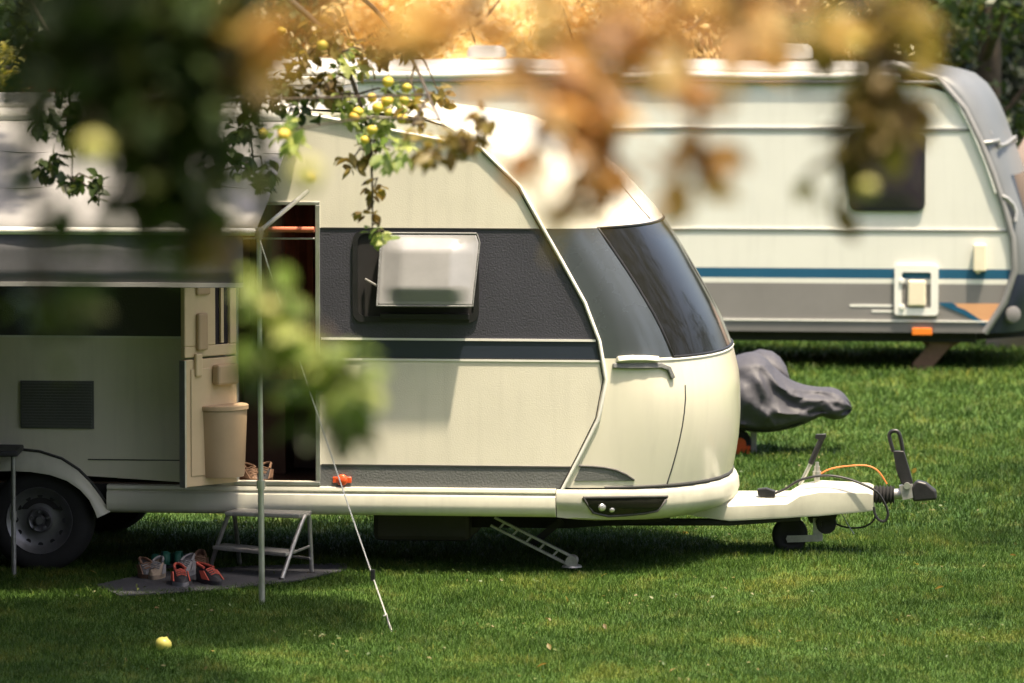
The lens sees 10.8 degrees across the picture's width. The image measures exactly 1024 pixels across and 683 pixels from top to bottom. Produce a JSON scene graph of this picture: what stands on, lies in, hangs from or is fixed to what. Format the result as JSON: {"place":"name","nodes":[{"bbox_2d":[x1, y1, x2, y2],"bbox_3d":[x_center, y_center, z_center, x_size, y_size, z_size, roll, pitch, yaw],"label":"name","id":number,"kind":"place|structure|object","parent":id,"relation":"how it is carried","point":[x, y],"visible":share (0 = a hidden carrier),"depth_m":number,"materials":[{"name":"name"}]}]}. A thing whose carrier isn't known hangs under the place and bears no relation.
{"place":"outdoors","nodes":[
{"label":"outdoors","id":0,"kind":"place"},
{"bbox_2d":[151,551,183,563],"bbox_3d":[-2.027,1.265,31.443,0.250,0.097,0.099,1,4,10],"label":"sandal","id":1,"kind":"object","parent":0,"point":[179,555],"visible":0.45,"depth_m":31.41,"materials":[{"name":"teal rubber"}]},
{"bbox_2d":[160,551,185,567],"bbox_3d":[-1.934,1.265,31.445,0.250,0.097,0.099,-2,4,-20],"label":"sandal","id":2,"kind":"object","parent":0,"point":[165,554],"visible":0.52,"depth_m":31.39,"materials":[{"name":"teal rubber"}]},
{"bbox_2d":[0,339,1023,682],"bbox_3d":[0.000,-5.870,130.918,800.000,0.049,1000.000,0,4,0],"label":"lawn","id":3,"kind":"structure","parent":0,"point":[540,632],"depth_m":30.18,"materials":[{"name":"plant"}]},
{"bbox_2d":[0,444,23,576],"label":"camping table","id":4,"kind":"object","parent":3,"relation":"on","point":[13,452],"visible":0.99,"depth_m":31.10,"materials":[{"name":"metal"}]},
{"bbox_2d":[0,54,23,90],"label":"shrub","id":5,"kind":"object","parent":3,"relation":"on","point":[13,58],"visible":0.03,"depth_m":49.93,"materials":[{"name":"green plant"}]},
{"bbox_2d":[156,633,171,650],"bbox_3d":[-1.794,1.550,27.804,0.084,0.096,0.085,0,4,0],"label":"apple","id":6,"kind":"object","parent":3,"relation":"on","point":[163,642],"visible":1,"depth_m":27.77,"materials":[{"name":"yellow plant"}]},
{"bbox_2d":[0,0,346,89],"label":"tree","id":7,"kind":"object","parent":3,"relation":"on","point":[7,33],"visible":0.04,"depth_m":58.52,"materials":[{"name":"orange plant"}]},
{"bbox_2d":[96,563,346,595],"bbox_3d":[-1.632,1.353,30.935,1.930,0.016,0.924,-3,5,-34],"label":"ground mat","id":8,"kind":"object","parent":3,"relation":"on","point":[240,575],"visible":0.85,"depth_m":30.83,"materials":[{"name":"grey fabric"}]},
{"bbox_2d":[136,556,154,578],"bbox_3d":[-2.099,1.296,30.947,0.110,0.107,0.212,-2,4,-20],"label":"sneaker","id":9,"kind":"object","parent":8,"relation":"on","point":[143,567],"visible":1,"depth_m":30.90,"materials":[{"name":"fabric"}]},
{"bbox_2d":[146,555,165,579],"bbox_3d":[-2.034,1.296,30.946,0.110,0.107,0.309,0,4,5],"label":"sneaker","id":10,"kind":"object","parent":8,"relation":"on","point":[159,570],"visible":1,"depth_m":30.87,"materials":[{"name":"beige fabric"}]},
{"bbox_2d":[171,562,190,586],"bbox_3d":[-1.882,1.320,30.603,0.110,0.107,0.309,-1,4,-10],"label":"sneaker","id":11,"kind":"object","parent":8,"relation":"on","point":[180,576],"visible":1,"depth_m":30.53,"materials":[{"name":"red"}]},
{"bbox_2d":[178,553,195,575],"bbox_3d":[-1.871,1.285,31.095,0.110,0.107,0.290,1,4,10],"label":"sneaker","id":12,"kind":"object","parent":8,"relation":"on","point":[188,561],"visible":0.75,"depth_m":31.06,"materials":[{"name":"grey fabric"}]},
{"bbox_2d":[195,549,208,568],"bbox_3d":[-1.808,1.270,31.296,0.110,0.107,0.280,0,4,0],"label":"sneaker","id":13,"kind":"object","parent":8,"relation":"on","point":[201,555],"visible":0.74,"depth_m":31.27,"materials":[{"name":"brown fabric"}]},
{"bbox_2d":[196,562,223,585],"bbox_3d":[-1.722,1.317,30.651,0.110,0.107,0.309,-2,5,-28],"label":"sneaker","id":14,"kind":"object","parent":8,"relation":"on","point":[207,574],"visible":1,"depth_m":30.60,"materials":[{"name":"red"}]},
{"bbox_2d":[209,508,314,578],"bbox_3d":[-1.478,1.172,31.243,0.434,0.404,0.876,-4,5,-40],"label":"step stool","id":15,"kind":"object","parent":8,"relation":"on","point":[237,547],"visible":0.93,"depth_m":31.10,"materials":[{"name":"metal"}]},
{"bbox_2d":[4,0,450,91],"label":"tree","id":16,"kind":"object","parent":3,"relation":"on","point":[307,31],"depth_m":59.79,"materials":[{"name":"orange plant"}]},
{"bbox_2d":[34,0,496,250],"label":"apple tree","id":17,"kind":"object","parent":3,"relation":"on","point":[462,142],"visible":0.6,"depth_m":24.43,"materials":[{"name":"green plant"}]},
{"bbox_2d":[264,0,422,56],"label":"tree","id":18,"kind":"object","parent":3,"relation":"on","point":[303,30],"visible":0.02,"depth_m":59.37,"materials":[{"name":"orange plant"}]},
{"bbox_2d":[297,0,509,57],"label":"tree","id":19,"kind":"object","parent":3,"relation":"on","point":[381,6],"visible":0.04,"depth_m":57.93,"materials":[{"name":"orange plant"}]},
{"bbox_2d":[262,0,591,51],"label":"tree","id":20,"kind":"object","parent":3,"relation":"on","point":[582,4],"depth_m":66.61,"materials":[{"name":"orange plant"}]},
{"bbox_2d":[0,69,936,569],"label":"caravan","id":21,"kind":"object","parent":3,"relation":"on","point":[588,377],"visible":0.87,"depth_m":31.17,"materials":[{"name":"white metal"}]},
{"bbox_2d":[0,108,391,629],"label":"awning","id":22,"kind":"object","parent":21,"relation":"attached to","point":[106,266],"visible":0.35,"depth_m":29.81,"materials":[{"name":"fabric"}]},
{"bbox_2d":[179,288,248,487],"bbox_3d":[-1.680,0.038,31.025,0.184,1.587,0.474,4,6,41],"label":"door","id":23,"kind":"structure","parent":21,"relation":"in","point":[212,423],"depth_m":31.02,"materials":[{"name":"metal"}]},
{"bbox_2d":[239,462,257,479],"bbox_3d":[-1.531,0.761,31.443,0.110,0.107,0.251,-2,5,-30],"label":"sneaker","id":24,"kind":"object","parent":21,"relation":"on","point":[251,471],"visible":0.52,"depth_m":31.39,"materials":[{"name":"beige fabric"}]},
{"bbox_2d":[253,461,273,479],"bbox_3d":[-1.439,0.761,31.434,0.110,0.107,0.251,1,4,10],"label":"sneaker","id":25,"kind":"object","parent":21,"relation":"on","point":[268,470],"visible":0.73,"depth_m":31.39,"materials":[{"name":"beige fabric"}]},
{"bbox_2d":[352,230,479,322],"bbox_3d":[-0.556,-0.368,31.027,0.746,0.530,0.167,0,4,6],"label":"window","id":26,"kind":"structure","parent":21,"relation":"in","point":[418,276],"depth_m":31.01,"materials":[{"name":"white plastic"}]},
{"bbox_2d":[602,223,731,354],"bbox_3d":[0.953,-0.354,32.114,0.701,0.745,2.090,0,4,6],"label":"front window","id":27,"kind":"structure","parent":21,"relation":"in","point":[691,321],"depth_m":31.37,"materials":[{"name":"black glass"}]},
{"bbox_2d":[0,0,955,471],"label":"apple tree","id":28,"kind":"object","parent":3,"relation":"on","point":[154,96],"visible":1,"depth_m":7.60,"materials":[{"name":"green plant"}]},
{"bbox_2d":[0,445,1022,682],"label":"clover","id":29,"kind":"object","parent":3,"relation":"on","point":[548,645],"visible":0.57,"depth_m":29.87,"materials":[{"name":"green plant"}]},
{"bbox_2d":[0,0,1023,147],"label":"hedge","id":30,"kind":"object","parent":3,"relation":"on","point":[1015,84],"visible":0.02,"depth_m":75.67,"materials":[{"name":"green plant"}]},
{"bbox_2d":[449,0,581,58],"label":"tree","id":31,"kind":"object","parent":3,"relation":"on","point":[516,27],"visible":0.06,"depth_m":58.46,"materials":[{"name":"orange plant"}]},
{"bbox_2d":[452,0,727,58],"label":"tree","id":32,"kind":"object","parent":3,"relation":"on","point":[572,12],"depth_m":66.59,"materials":[{"name":"orange plant"}]},
{"bbox_2d":[507,0,721,58],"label":"tree","id":33,"kind":"object","parent":3,"relation":"on","point":[566,21],"visible":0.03,"depth_m":57.22,"materials":[{"name":"orange plant"}]},
{"bbox_2d":[278,43,1023,369],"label":"caravan","id":34,"kind":"object","parent":3,"relation":"on","point":[934,255],"visible":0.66,"depth_m":46.29,"materials":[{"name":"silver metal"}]},
{"bbox_2d":[849,133,924,211],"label":"window","id":35,"kind":"structure","parent":34,"relation":"in","point":[907,193],"depth_m":46.13,"materials":[{"name":"black glass"}]},
{"bbox_2d":[1011,171,1023,213],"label":"front window","id":36,"kind":"structure","parent":34,"relation":"in","point":[1018,179],"depth_m":46.35,"materials":[{"name":"beige glass"}]},
{"bbox_2d":[640,0,730,58],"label":"tree","id":37,"kind":"object","parent":3,"relation":"on","point":[689,23],"visible":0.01,"depth_m":59.29,"materials":[{"name":"orange plant"}]},
{"bbox_2d":[520,0,912,60],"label":"tree","id":38,"kind":"object","parent":3,"relation":"on","point":[690,21],"visible":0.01,"depth_m":66.19,"materials":[{"name":"orange plant"}]},
{"bbox_2d":[693,0,871,60],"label":"tree","id":39,"kind":"object","parent":3,"relation":"on","point":[793,9],"visible":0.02,"depth_m":57.68,"materials":[{"name":"orange plant"}]},
{"bbox_2d":[736,349,851,453],"bbox_3d":[1.859,0.442,38.920,1.170,0.744,0.908,0,4,0],"label":"covered machine","id":40,"kind":"object","parent":3,"relation":"on","point":[774,397],"visible":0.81,"depth_m":38.59,"materials":[{"name":"fabric"}]},
{"bbox_2d":[694,0,1023,146],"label":"tree","id":41,"kind":"object","parent":3,"relation":"on","point":[961,36],"visible":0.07,"depth_m":56.83,"materials":[{"name":"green plant"}]},
{"bbox_2d":[796,0,1023,148],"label":"tree","id":42,"kind":"object","parent":3,"relation":"on","point":[990,55],"visible":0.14,"depth_m":55.89,"materials":[{"name":"green plant"}]},
{"bbox_2d":[986,139,1023,349],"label":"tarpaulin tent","id":43,"kind":"object","parent":3,"relation":"on","point":[1017,341],"visible":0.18,"depth_m":49.01,"materials":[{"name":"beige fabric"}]}
]}

